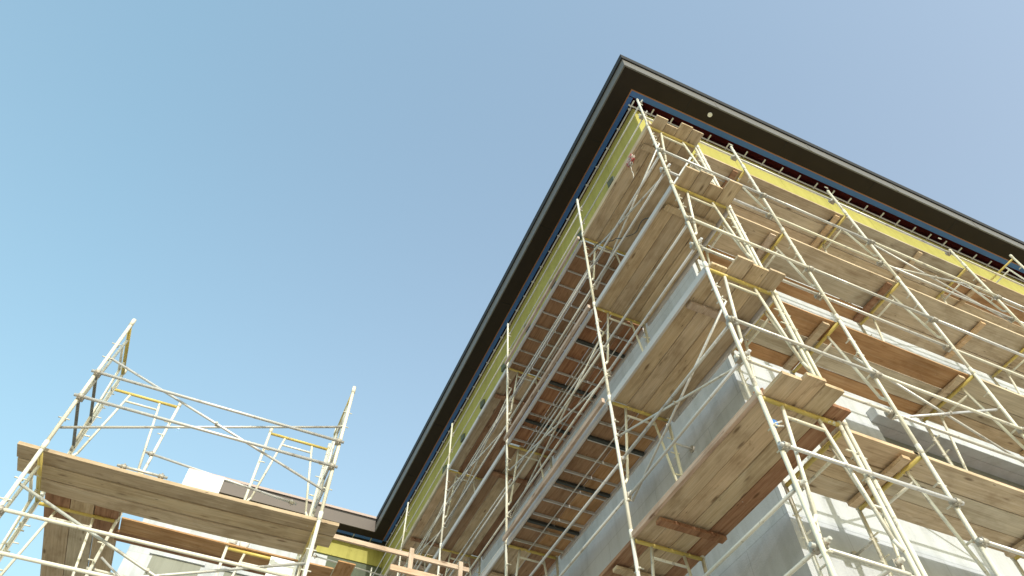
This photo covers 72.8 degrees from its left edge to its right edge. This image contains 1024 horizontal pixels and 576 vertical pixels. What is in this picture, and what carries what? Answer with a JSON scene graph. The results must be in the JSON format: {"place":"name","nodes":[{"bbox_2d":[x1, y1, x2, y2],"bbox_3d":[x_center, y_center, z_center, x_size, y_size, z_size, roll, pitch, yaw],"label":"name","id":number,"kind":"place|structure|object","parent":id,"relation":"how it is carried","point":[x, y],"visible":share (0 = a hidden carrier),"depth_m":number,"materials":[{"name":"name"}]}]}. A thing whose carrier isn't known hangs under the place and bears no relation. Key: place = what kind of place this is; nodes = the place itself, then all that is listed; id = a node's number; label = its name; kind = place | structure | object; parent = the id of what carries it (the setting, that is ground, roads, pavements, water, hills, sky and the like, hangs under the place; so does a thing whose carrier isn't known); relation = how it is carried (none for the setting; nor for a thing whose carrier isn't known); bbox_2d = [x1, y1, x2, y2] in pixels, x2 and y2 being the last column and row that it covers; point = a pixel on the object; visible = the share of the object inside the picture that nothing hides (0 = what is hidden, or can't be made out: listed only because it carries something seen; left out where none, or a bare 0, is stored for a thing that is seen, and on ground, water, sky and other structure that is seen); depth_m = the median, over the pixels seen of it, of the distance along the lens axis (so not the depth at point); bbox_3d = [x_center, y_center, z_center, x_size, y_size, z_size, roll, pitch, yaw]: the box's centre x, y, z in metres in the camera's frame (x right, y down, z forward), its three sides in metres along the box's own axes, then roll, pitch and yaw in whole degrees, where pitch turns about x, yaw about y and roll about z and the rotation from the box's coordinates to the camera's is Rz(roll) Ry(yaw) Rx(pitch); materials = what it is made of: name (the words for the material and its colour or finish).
{"place":"outdoors","nodes":[
{"label":"outdoors","id":0,"kind":"place"},
{"bbox_2d":[0,0,1023,575],"label":"sky","id":1,"kind":"structure","parent":0,"point":[293,206],"materials":[{"name":"blue"}]},
{"bbox_2d":[117,54,1023,575],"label":"building","id":2,"kind":"structure","parent":0,"point":[773,544],"depth_m":15.17,"materials":[{"name":"grey concrete"}]},
{"bbox_2d":[144,549,205,575],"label":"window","id":3,"kind":"structure","parent":2,"relation":"in","point":[160,562],"depth_m":20.58,"materials":[{"name":"beige"}]},
{"bbox_2d":[333,534,468,575],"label":"timber guard","id":4,"kind":"object","parent":2,"relation":"attached to","point":[410,555],"visible":0.81,"depth_m":10.44,"materials":[{"name":"brown wood"}]},
{"bbox_2d":[866,407,1023,489],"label":"window","id":5,"kind":"structure","parent":2,"relation":"in","point":[877,416],"depth_m":8.78,"materials":[{"name":"white plastic"}]},
{"label":"ground","id":6,"kind":"structure","parent":0,"visible":0},
{"bbox_2d":[0,439,49,559],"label":"scaffold trestle","id":7,"kind":"object","parent":6,"relation":"on","point":[38,455],"visible":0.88,"depth_m":6.36,"materials":[{"name":"yellow paint"}]},
{"bbox_2d":[0,551,111,575],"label":"guard rail","id":8,"kind":"object","parent":7,"relation":"attached to","point":[47,563],"depth_m":5.62,"materials":[{"name":"beige metal"}]},
{"bbox_2d":[47,318,136,454],"bbox_3d":[-4.463,1.215,7.352,0.100,1.908,0.846,20,-57,-14],"label":"scaffold trestle","id":9,"kind":"object","parent":7,"relation":"on","point":[90,383],"visible":0.89,"depth_m":7.57,"materials":[{"name":"yellow paint"}]},
{"bbox_2d":[60,357,341,492],"bbox_3d":[-3.132,1.458,7.340,2.600,1.015,0.063,20,-57,-14],"label":"cross brace","id":10,"kind":"object","parent":9,"relation":"attached to","point":[217,425],"visible":0.86,"depth_m":7.32,"materials":[{"name":"metal"}]},
{"bbox_2d":[73,393,337,470],"bbox_3d":[-3.105,1.499,7.179,2.670,0.070,0.078,20,-57,-14],"label":"guard rail","id":11,"kind":"object","parent":9,"relation":"attached to","point":[80,397],"visible":1,"depth_m":7.14,"materials":[{"name":"metal"}]},
{"bbox_2d":[91,369,343,445],"bbox_3d":[-3.106,1.296,7.464,2.670,0.070,0.078,20,-57,-14],"label":"guard rail","id":12,"kind":"object","parent":9,"relation":"attached to","point":[97,373],"visible":1,"depth_m":7.42,"materials":[{"name":"metal"}]},
{"bbox_2d":[0,505,292,575],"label":"guard rail","id":13,"kind":"object","parent":7,"relation":"attached to","point":[3,508],"visible":1,"depth_m":6.04,"materials":[{"name":"beige metal"}]},
{"bbox_2d":[19,483,305,575],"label":"cross brace","id":14,"kind":"object","parent":7,"relation":"attached to","point":[95,535],"visible":0.85,"depth_m":6.04,"materials":[{"name":"metal"}]},
{"bbox_2d":[17,441,338,555],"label":"scaffold deck","id":15,"kind":"structure","parent":7,"relation":"on","point":[80,479],"depth_m":6.87,"materials":[{"name":"brown wood"}]},
{"bbox_2d":[182,468,224,492],"bbox_3d":[-3.108,1.966,6.978,0.360,0.262,0.030,20,-57,-14],"label":"white board","id":16,"kind":"object","parent":15,"relation":"on","point":[195,478],"visible":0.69,"depth_m":6.99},
{"bbox_2d":[0,495,121,575],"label":"scaffold trestle","id":17,"kind":"object","parent":6,"relation":"on","point":[94,517],"visible":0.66,"depth_m":7.89,"materials":[{"name":"yellow paint"}]},
{"bbox_2d":[40,510,121,575],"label":"scaffold deck","id":18,"kind":"structure","parent":17,"relation":"on","point":[62,544],"depth_m":8.59,"materials":[{"name":"brown wood"}]},
{"bbox_2d":[43,492,119,533],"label":"scaffold deck","id":19,"kind":"structure","parent":17,"relation":"on","point":[76,505],"depth_m":8.09,"materials":[{"name":"brown wood"}]},
{"bbox_2d":[71,383,181,512],"bbox_3d":[-5.053,2.015,8.912,0.906,1.908,0.100,20,-57,-14],"label":"scaffold trestle","id":20,"kind":"object","parent":17,"relation":"on","point":[177,407],"visible":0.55,"depth_m":9.29,"materials":[{"name":"yellow paint"}]},
{"bbox_2d":[145,451,296,505],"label":"rail","id":21,"kind":"object","parent":20,"relation":"attached to","point":[151,453],"visible":0.93,"depth_m":7.77,"materials":[{"name":"metal"}]},
{"bbox_2d":[214,539,298,575],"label":"scaffold trestle","id":22,"kind":"object","parent":6,"relation":"on","point":[243,552],"visible":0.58,"depth_m":8.48,"materials":[{"name":"metal"}]},
{"bbox_2d":[114,517,333,575],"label":"scaffold deck","id":23,"kind":"structure","parent":22,"relation":"on","point":[136,529],"depth_m":8.49,"materials":[{"name":"orange wood"}]},
{"bbox_2d":[243,428,330,555],"bbox_3d":[-3.091,2.721,9.414,0.906,1.908,0.100,20,-57,-14],"label":"scaffold trestle","id":24,"kind":"object","parent":22,"relation":"on","point":[270,433],"visible":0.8,"depth_m":9.74,"materials":[{"name":"yellow paint"}]},
{"bbox_2d":[294,511,323,575],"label":"scaffold trestle","id":25,"kind":"object","parent":6,"relation":"on","point":[306,556],"visible":0.93,"depth_m":6.89,"materials":[{"name":"metal"}]},
{"bbox_2d":[311,386,355,516],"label":"scaffold trestle","id":26,"kind":"object","parent":25,"relation":"on","point":[344,418],"visible":0.83,"depth_m":8.10,"materials":[{"name":"yellow paint"}]},
{"bbox_2d":[397,545,433,575],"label":"scaffold trestle","id":27,"kind":"object","parent":6,"relation":"on","point":[407,559],"visible":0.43,"depth_m":16.16,"materials":[{"name":"yellow paint"}]},
{"bbox_2d":[401,467,480,555],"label":"scaffold deck","id":28,"kind":"structure","parent":27,"relation":"on","point":[425,520],"depth_m":15.46,"materials":[{"name":"brown wood"}]},
{"bbox_2d":[424,549,478,575],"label":"scaffold deck","id":29,"kind":"structure","parent":27,"relation":"on","point":[432,568],"depth_m":13.39,"materials":[{"name":"brown wood"}]},
{"bbox_2d":[437,543,480,575],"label":"scaffold trestle","id":30,"kind":"object","parent":6,"relation":"on","point":[466,555],"visible":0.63,"depth_m":13.04,"materials":[{"name":"yellow paint"}]},
{"bbox_2d":[440,465,482,542],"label":"scaffold trestle","id":31,"kind":"object","parent":30,"relation":"on","point":[446,490],"visible":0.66,"depth_m":14.18,"materials":[{"name":"yellow paint"}]},
{"bbox_2d":[448,369,544,478],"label":"scaffold deck","id":32,"kind":"structure","parent":31,"relation":"on","point":[486,418],"depth_m":13.85,"materials":[{"name":"brown wood"}]},
{"bbox_2d":[441,445,549,559],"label":"scaffold deck","id":33,"kind":"structure","parent":30,"relation":"on","point":[487,492],"depth_m":12.32,"materials":[{"name":"brown wood"}]},
{"bbox_2d":[504,538,558,575],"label":"scaffold trestle","id":34,"kind":"object","parent":6,"relation":"on","point":[520,549],"visible":0.91,"depth_m":9.86,"materials":[{"name":"yellow paint"}]},
{"bbox_2d":[481,544,555,575],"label":"scaffold deck","id":35,"kind":"structure","parent":34,"relation":"on","point":[495,566],"depth_m":10.20,"materials":[{"name":"brown wood"}]},
{"bbox_2d":[505,439,552,532],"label":"scaffold trestle","id":36,"kind":"object","parent":34,"relation":"on","point":[507,504],"visible":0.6,"depth_m":11.07,"materials":[{"name":"yellow paint"}]},
{"bbox_2d":[506,363,548,432],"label":"scaffold trestle","id":37,"kind":"object","parent":36,"relation":"on","point":[507,387],"visible":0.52,"depth_m":12.61,"materials":[{"name":"yellow paint"}]},
{"bbox_2d":[505,236,623,378],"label":"scaffold deck","id":38,"kind":"structure","parent":37,"relation":"on","point":[564,287],"depth_m":12.14,"materials":[{"name":"brown wood"}]},
{"bbox_2d":[508,345,606,492],"bbox_3d":[0.578,1.936,9.885,0.060,0.084,3.200,20,-57,-14],"label":"guard rail","id":39,"kind":"object","parent":36,"relation":"attached to","point":[560,412],"visible":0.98,"depth_m":9.78,"materials":[{"name":"metal"}]},
{"bbox_2d":[509,332,609,517],"bbox_3d":[0.595,1.990,9.822,0.067,0.904,3.087,20,-57,-14],"label":"cross brace","id":40,"kind":"object","parent":36,"relation":"attached to","point":[554,428],"visible":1,"depth_m":9.77,"materials":[{"name":"metal"}]},
{"bbox_2d":[508,369,610,516],"bbox_3d":[0.578,2.207,9.503,0.060,0.081,3.200,20,-57,-14],"label":"guard rail","id":41,"kind":"object","parent":36,"relation":"attached to","point":[558,443],"visible":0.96,"depth_m":9.43,"materials":[{"name":"metal"}]},
{"bbox_2d":[504,304,644,458],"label":"scaffold deck","id":42,"kind":"structure","parent":36,"relation":"on","point":[581,343],"depth_m":10.61,"materials":[{"name":"brown wood"}]},
{"bbox_2d":[529,456,625,575],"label":"guard rail","id":43,"kind":"object","parent":34,"relation":"attached to","point":[579,513],"visible":0.99,"depth_m":8.08,"materials":[{"name":"metal"}]},
{"bbox_2d":[502,398,668,559],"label":"scaffold deck","id":44,"kind":"structure","parent":34,"relation":"on","point":[553,511],"depth_m":9.10,"materials":[{"name":"orange wood"}]},
{"bbox_2d":[629,529,707,575],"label":"scaffold trestle","id":45,"kind":"object","parent":6,"relation":"on","point":[666,549],"visible":0.93,"depth_m":6.72,"materials":[{"name":"metal"}]},
{"bbox_2d":[607,394,682,528],"bbox_3d":[1.531,1.974,7.649,0.846,1.908,0.100,20,-57,-14],"label":"scaffold trestle","id":46,"kind":"object","parent":45,"relation":"on","point":[619,456],"visible":0.78,"depth_m":7.88,"materials":[{"name":"yellow paint"}]},
{"bbox_2d":[592,301,649,394],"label":"scaffold trestle","id":47,"kind":"object","parent":46,"relation":"on","point":[604,363],"visible":0.68,"depth_m":9.53,"materials":[{"name":"yellow paint"}]},
{"bbox_2d":[582,234,626,301],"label":"scaffold trestle","id":48,"kind":"object","parent":47,"relation":"on","point":[588,266],"visible":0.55,"depth_m":10.96,"materials":[{"name":"yellow paint"}]},
{"bbox_2d":[583,115,703,252],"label":"scaffold deck","id":49,"kind":"structure","parent":48,"relation":"on","point":[615,202],"depth_m":10.77,"materials":[{"name":"brown wood"}]},
{"bbox_2d":[595,166,742,325],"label":"scaffold deck","id":50,"kind":"structure","parent":47,"relation":"on","point":[659,233],"depth_m":9.23,"materials":[{"name":"beige wood"}]},
{"bbox_2d":[599,540,698,575],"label":"scaffold deck","id":51,"kind":"structure","parent":45,"relation":"on","point":[621,563],"depth_m":6.98,"materials":[{"name":"brown wood"}]},
{"bbox_2d":[753,386,920,575],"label":"scaffold trestle","id":52,"kind":"object","parent":6,"relation":"on","point":[896,540],"visible":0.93,"depth_m":5.16,"materials":[{"name":"yellow paint"}]},
{"bbox_2d":[631,371,850,556],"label":"scaffold deck","id":53,"kind":"structure","parent":52,"relation":"on","point":[731,478],"depth_m":6.17,"materials":[{"name":"brown wood"}]},
{"bbox_2d":[703,478,806,575],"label":"guard rail","id":54,"kind":"object","parent":52,"relation":"attached to","point":[769,514],"visible":0.82,"depth_m":5.18,"materials":[{"name":"metal"}]},
{"bbox_2d":[702,261,815,386],"bbox_3d":[2.372,0.422,6.548,0.846,1.908,0.100,20,-57,-14],"label":"scaffold trestle","id":55,"kind":"object","parent":52,"relation":"on","point":[805,363],"visible":0.87,"depth_m":6.79,"materials":[{"name":"yellow paint"}]},
{"bbox_2d":[621,316,736,457],"bbox_3d":[1.622,1.087,7.003,0.060,0.076,2.200,20,-57,-14],"label":"guard rail","id":56,"kind":"object","parent":55,"relation":"attached to","point":[707,352],"visible":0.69,"depth_m":6.92,"materials":[{"name":"metal"}]},
{"bbox_2d":[619,301,748,501],"bbox_3d":[1.639,1.147,6.932,0.067,0.903,2.090,20,-57,-14],"label":"cross brace","id":57,"kind":"object","parent":55,"relation":"attached to","point":[679,400],"visible":1,"depth_m":6.91,"materials":[{"name":"metal"}]},
{"bbox_2d":[627,349,750,501],"bbox_3d":[1.622,1.365,6.611,0.060,0.086,2.200,20,-57,-14],"label":"guard rail","id":58,"kind":"object","parent":55,"relation":"attached to","point":[700,409],"visible":0.83,"depth_m":6.55,"materials":[{"name":"metal"}]},
{"bbox_2d":[611,255,785,421],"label":"scaffold deck","id":59,"kind":"structure","parent":55,"relation":"on","point":[661,368],"depth_m":7.72,"materials":[{"name":"brown wood"}]},
{"bbox_2d":[669,180,757,264],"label":"scaffold trestle","id":60,"kind":"object","parent":55,"relation":"on","point":[748,253],"visible":0.84,"depth_m":8.36,"materials":[{"name":"yellow paint"}]},
{"bbox_2d":[603,216,693,345],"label":"guard rail","id":61,"kind":"object","parent":60,"relation":"attached to","point":[649,280],"visible":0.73,"depth_m":8.45,"materials":[{"name":"metal"}]},
{"bbox_2d":[607,237,702,374],"bbox_3d":[1.621,0.280,8.141,0.060,0.075,2.200,20,-57,-14],"label":"guard rail","id":62,"kind":"object","parent":60,"relation":"attached to","point":[655,304],"visible":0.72,"depth_m":8.08,"materials":[{"name":"metal"}]},
{"bbox_2d":[646,123,715,184],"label":"scaffold trestle","id":63,"kind":"object","parent":60,"relation":"on","point":[683,144],"visible":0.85,"depth_m":9.99,"materials":[{"name":"yellow paint"}]},
{"bbox_2d":[589,143,668,289],"bbox_3d":[1.637,-1.017,9.983,0.067,0.903,2.090,20,-57,-14],"label":"cross brace","id":64,"kind":"object","parent":63,"relation":"attached to","point":[632,208],"visible":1,"depth_m":9.97,"materials":[{"name":"metal"}]},
{"bbox_2d":[685,215,814,271],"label":"guard rail","id":65,"kind":"object","parent":60,"relation":"attached to","point":[690,219],"visible":1,"depth_m":8.10,"materials":[{"name":"beige metal"}]},
{"bbox_2d":[726,315,882,378],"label":"guard rail","id":66,"kind":"object","parent":55,"relation":"attached to","point":[733,320],"visible":1,"depth_m":6.58,"materials":[{"name":"metal"}]},
{"bbox_2d":[734,354,893,416],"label":"guard rail","id":67,"kind":"object","parent":55,"relation":"attached to","point":[737,359],"visible":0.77,"depth_m":6.33,"materials":[{"name":"beige metal"}]},
{"bbox_2d":[808,541,914,575],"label":"guard rail","id":68,"kind":"object","parent":52,"relation":"attached to","point":[813,547],"visible":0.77,"depth_m":4.61,"materials":[{"name":"metal"}]},
{"bbox_2d":[777,441,964,507],"bbox_3d":[2.795,1.449,5.369,1.798,0.088,0.078,20,-57,-14],"label":"guard rail","id":69,"kind":"object","parent":52,"relation":"attached to","point":[787,447],"visible":1,"depth_m":5.33,"materials":[{"name":"metal"}]},
{"bbox_2d":[781,419,927,575],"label":"scaffold trestle","id":70,"kind":"object","parent":6,"relation":"on","point":[874,480],"visible":0.69,"depth_m":5.67,"materials":[{"name":"yellow paint"}]},
{"bbox_2d":[731,289,835,403],"bbox_3d":[2.632,0.886,6.877,0.100,1.908,0.876,20,-57,-14],"label":"scaffold trestle","id":71,"kind":"object","parent":70,"relation":"on","point":[798,337],"visible":0.5,"depth_m":7.25,"materials":[{"name":"yellow paint"}]},
{"bbox_2d":[695,205,762,272],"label":"scaffold trestle","id":72,"kind":"object","parent":71,"relation":"on","point":[735,241],"visible":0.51,"depth_m":8.76,"materials":[{"name":"yellow paint"}]},
{"bbox_2d":[855,443,1001,575],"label":"scaffold trestle","id":73,"kind":"object","parent":6,"relation":"on","point":[942,485],"visible":0.85,"depth_m":5.89,"materials":[{"name":"metal"}]},
{"bbox_2d":[789,313,917,444],"bbox_3d":[3.391,1.159,7.072,0.100,1.908,0.876,20,-57,-14],"label":"scaffold trestle","id":74,"kind":"object","parent":73,"relation":"on","point":[887,398],"visible":0.55,"depth_m":7.09,"materials":[{"name":"yellow paint"}]},
{"bbox_2d":[736,301,833,370],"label":"scaffold deck","id":75,"kind":"structure","parent":74,"relation":"on","point":[812,328],"depth_m":7.68,"materials":[{"name":"orange wood"}]},
{"bbox_2d":[760,227,836,314],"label":"scaffold trestle","id":76,"kind":"object","parent":74,"relation":"on","point":[816,285],"visible":0.53,"depth_m":8.62,"materials":[{"name":"yellow paint"}]},
{"bbox_2d":[699,214,779,268],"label":"scaffold deck","id":77,"kind":"structure","parent":76,"relation":"on","point":[761,235],"depth_m":9.17,"materials":[{"name":"brown wood"}]},
{"bbox_2d":[734,165,781,256],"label":"scaffold trestle","id":78,"kind":"object","parent":76,"relation":"on","point":[774,216],"visible":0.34,"depth_m":10.03,"materials":[{"name":"yellow paint"}]},
{"bbox_2d":[690,154,742,187],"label":"scaffold deck","id":79,"kind":"structure","parent":78,"relation":"on","point":[725,169],"depth_m":10.61,"materials":[{"name":"brown wood"}]},
{"bbox_2d":[807,265,935,322],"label":"guard rail","id":80,"kind":"object","parent":76,"relation":"attached to","point":[930,319],"visible":0.99,"depth_m":8.55,"materials":[{"name":"metal"}]},
{"bbox_2d":[819,296,949,350],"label":"guard rail","id":81,"kind":"object","parent":76,"relation":"attached to","point":[889,323],"visible":0.94,"depth_m":8.22,"materials":[{"name":"metal"}]},
{"bbox_2d":[853,357,1023,463],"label":"cross brace","id":82,"kind":"object","parent":74,"relation":"attached to","point":[948,414],"visible":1,"depth_m":7.02,"materials":[{"name":"metal"}]},
{"bbox_2d":[878,372,1023,434],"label":"guard rail","id":83,"kind":"object","parent":74,"relation":"attached to","point":[1020,430],"visible":0.95,"depth_m":7.01,"materials":[{"name":"beige metal"}]},
{"bbox_2d":[888,410,1023,462],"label":"guard rail","id":84,"kind":"object","parent":74,"relation":"attached to","point":[891,416],"visible":0.95,"depth_m":6.64,"materials":[{"name":"metal"}]},
{"bbox_2d":[797,427,917,507],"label":"scaffold deck","id":85,"kind":"structure","parent":73,"relation":"on","point":[835,481],"depth_m":6.13,"materials":[{"name":"brown wood"}]},
{"bbox_2d":[866,451,1023,557],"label":"scaffold deck","id":86,"kind":"structure","parent":73,"relation":"on","point":[992,510],"depth_m":6.47,"materials":[{"name":"brown wood"}]},
{"bbox_2d":[987,348,1023,394],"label":"scaffold trestle","id":87,"kind":"object","parent":6,"relation":"on","point":[1007,373],"visible":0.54,"depth_m":10.30,"materials":[{"name":"yellow paint"}]},
{"bbox_2d":[935,263,1023,327],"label":"scaffold trestle","id":88,"kind":"object","parent":87,"relation":"on","point":[1007,310],"visible":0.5,"depth_m":11.26,"materials":[{"name":"yellow paint"}]},
{"bbox_2d":[935,270,1023,335],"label":"scaffold deck","id":89,"kind":"structure","parent":88,"relation":"on","point":[982,312],"depth_m":12.06,"materials":[{"name":"beige wood"}]},
{"bbox_2d":[992,352,1023,388],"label":"scaffold deck","id":90,"kind":"structure","parent":87,"relation":"on","point":[1002,375],"depth_m":10.53,"materials":[{"name":"brown wood"}]},
{"bbox_2d":[1010,551,1023,575],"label":"scaffold trestle","id":91,"kind":"object","parent":6,"relation":"on","point":[1017,564],"visible":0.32,"depth_m":6.85,"materials":[{"name":"metal"}]},
{"bbox_2d":[919,367,1023,470],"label":"scaffold trestle","id":92,"kind":"object","parent":91,"relation":"on","point":[985,388],"visible":0.63,"depth_m":7.96,"materials":[{"name":"yellow paint"}]},
{"bbox_2d":[797,322,968,418],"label":"scaffold deck","id":93,"kind":"structure","parent":92,"relation":"on","point":[908,367],"depth_m":8.00,"materials":[{"name":"orange wood"}]},
{"bbox_2d":[857,276,969,367],"bbox_3d":[5.155,0.714,9.049,0.100,1.908,0.876,20,-57,-14],"label":"scaffold trestle","id":94,"kind":"object","parent":92,"relation":"on","point":[935,325],"visible":0.64,"depth_m":9.26,"materials":[{"name":"yellow paint"}]},
{"bbox_2d":[762,233,895,322],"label":"scaffold deck","id":95,"kind":"structure","parent":94,"relation":"on","point":[837,267],"depth_m":9.54,"materials":[{"name":"brown wood"}]},
{"bbox_2d":[817,210,896,302],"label":"scaffold trestle","id":96,"kind":"object","parent":94,"relation":"on","point":[858,242],"visible":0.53,"depth_m":10.71,"materials":[{"name":"yellow paint"}]},
{"bbox_2d":[730,173,843,247],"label":"scaffold deck","id":97,"kind":"structure","parent":96,"relation":"on","point":[798,218],"depth_m":11.06,"materials":[{"name":"brown wood"}]},
{"bbox_2d":[817,217,963,297],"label":"scaffold deck","id":98,"kind":"structure","parent":96,"relation":"on","point":[877,236],"depth_m":11.55,"materials":[{"name":"brown wood"}]},
{"bbox_2d":[861,238,1012,322],"bbox_3d":[6.446,-0.159,10.594,2.518,0.903,0.067,20,-57,-14],"label":"cross brace","id":99,"kind":"object","parent":96,"relation":"attached to","point":[925,274],"visible":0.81,"depth_m":10.59,"materials":[{"name":"metal"}]},
{"bbox_2d":[873,241,1000,298],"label":"guard rail","id":100,"kind":"object","parent":96,"relation":"attached to","point":[936,269],"visible":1,"depth_m":10.59,"materials":[{"name":"beige metal"}]},
{"bbox_2d":[878,261,1015,320],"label":"guard rail","id":101,"kind":"object","parent":96,"relation":"attached to","point":[953,293],"visible":0.99,"depth_m":10.25,"materials":[{"name":"metal"}]},
{"bbox_2d":[860,282,1023,374],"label":"scaffold deck","id":102,"kind":"structure","parent":94,"relation":"on","point":[965,321],"depth_m":10.05,"materials":[{"name":"brown wood"}]},
{"bbox_2d":[923,373,1023,456],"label":"scaffold deck","id":103,"kind":"structure","parent":92,"relation":"on","point":[1011,403],"depth_m":8.42,"materials":[{"name":"brown wood"}]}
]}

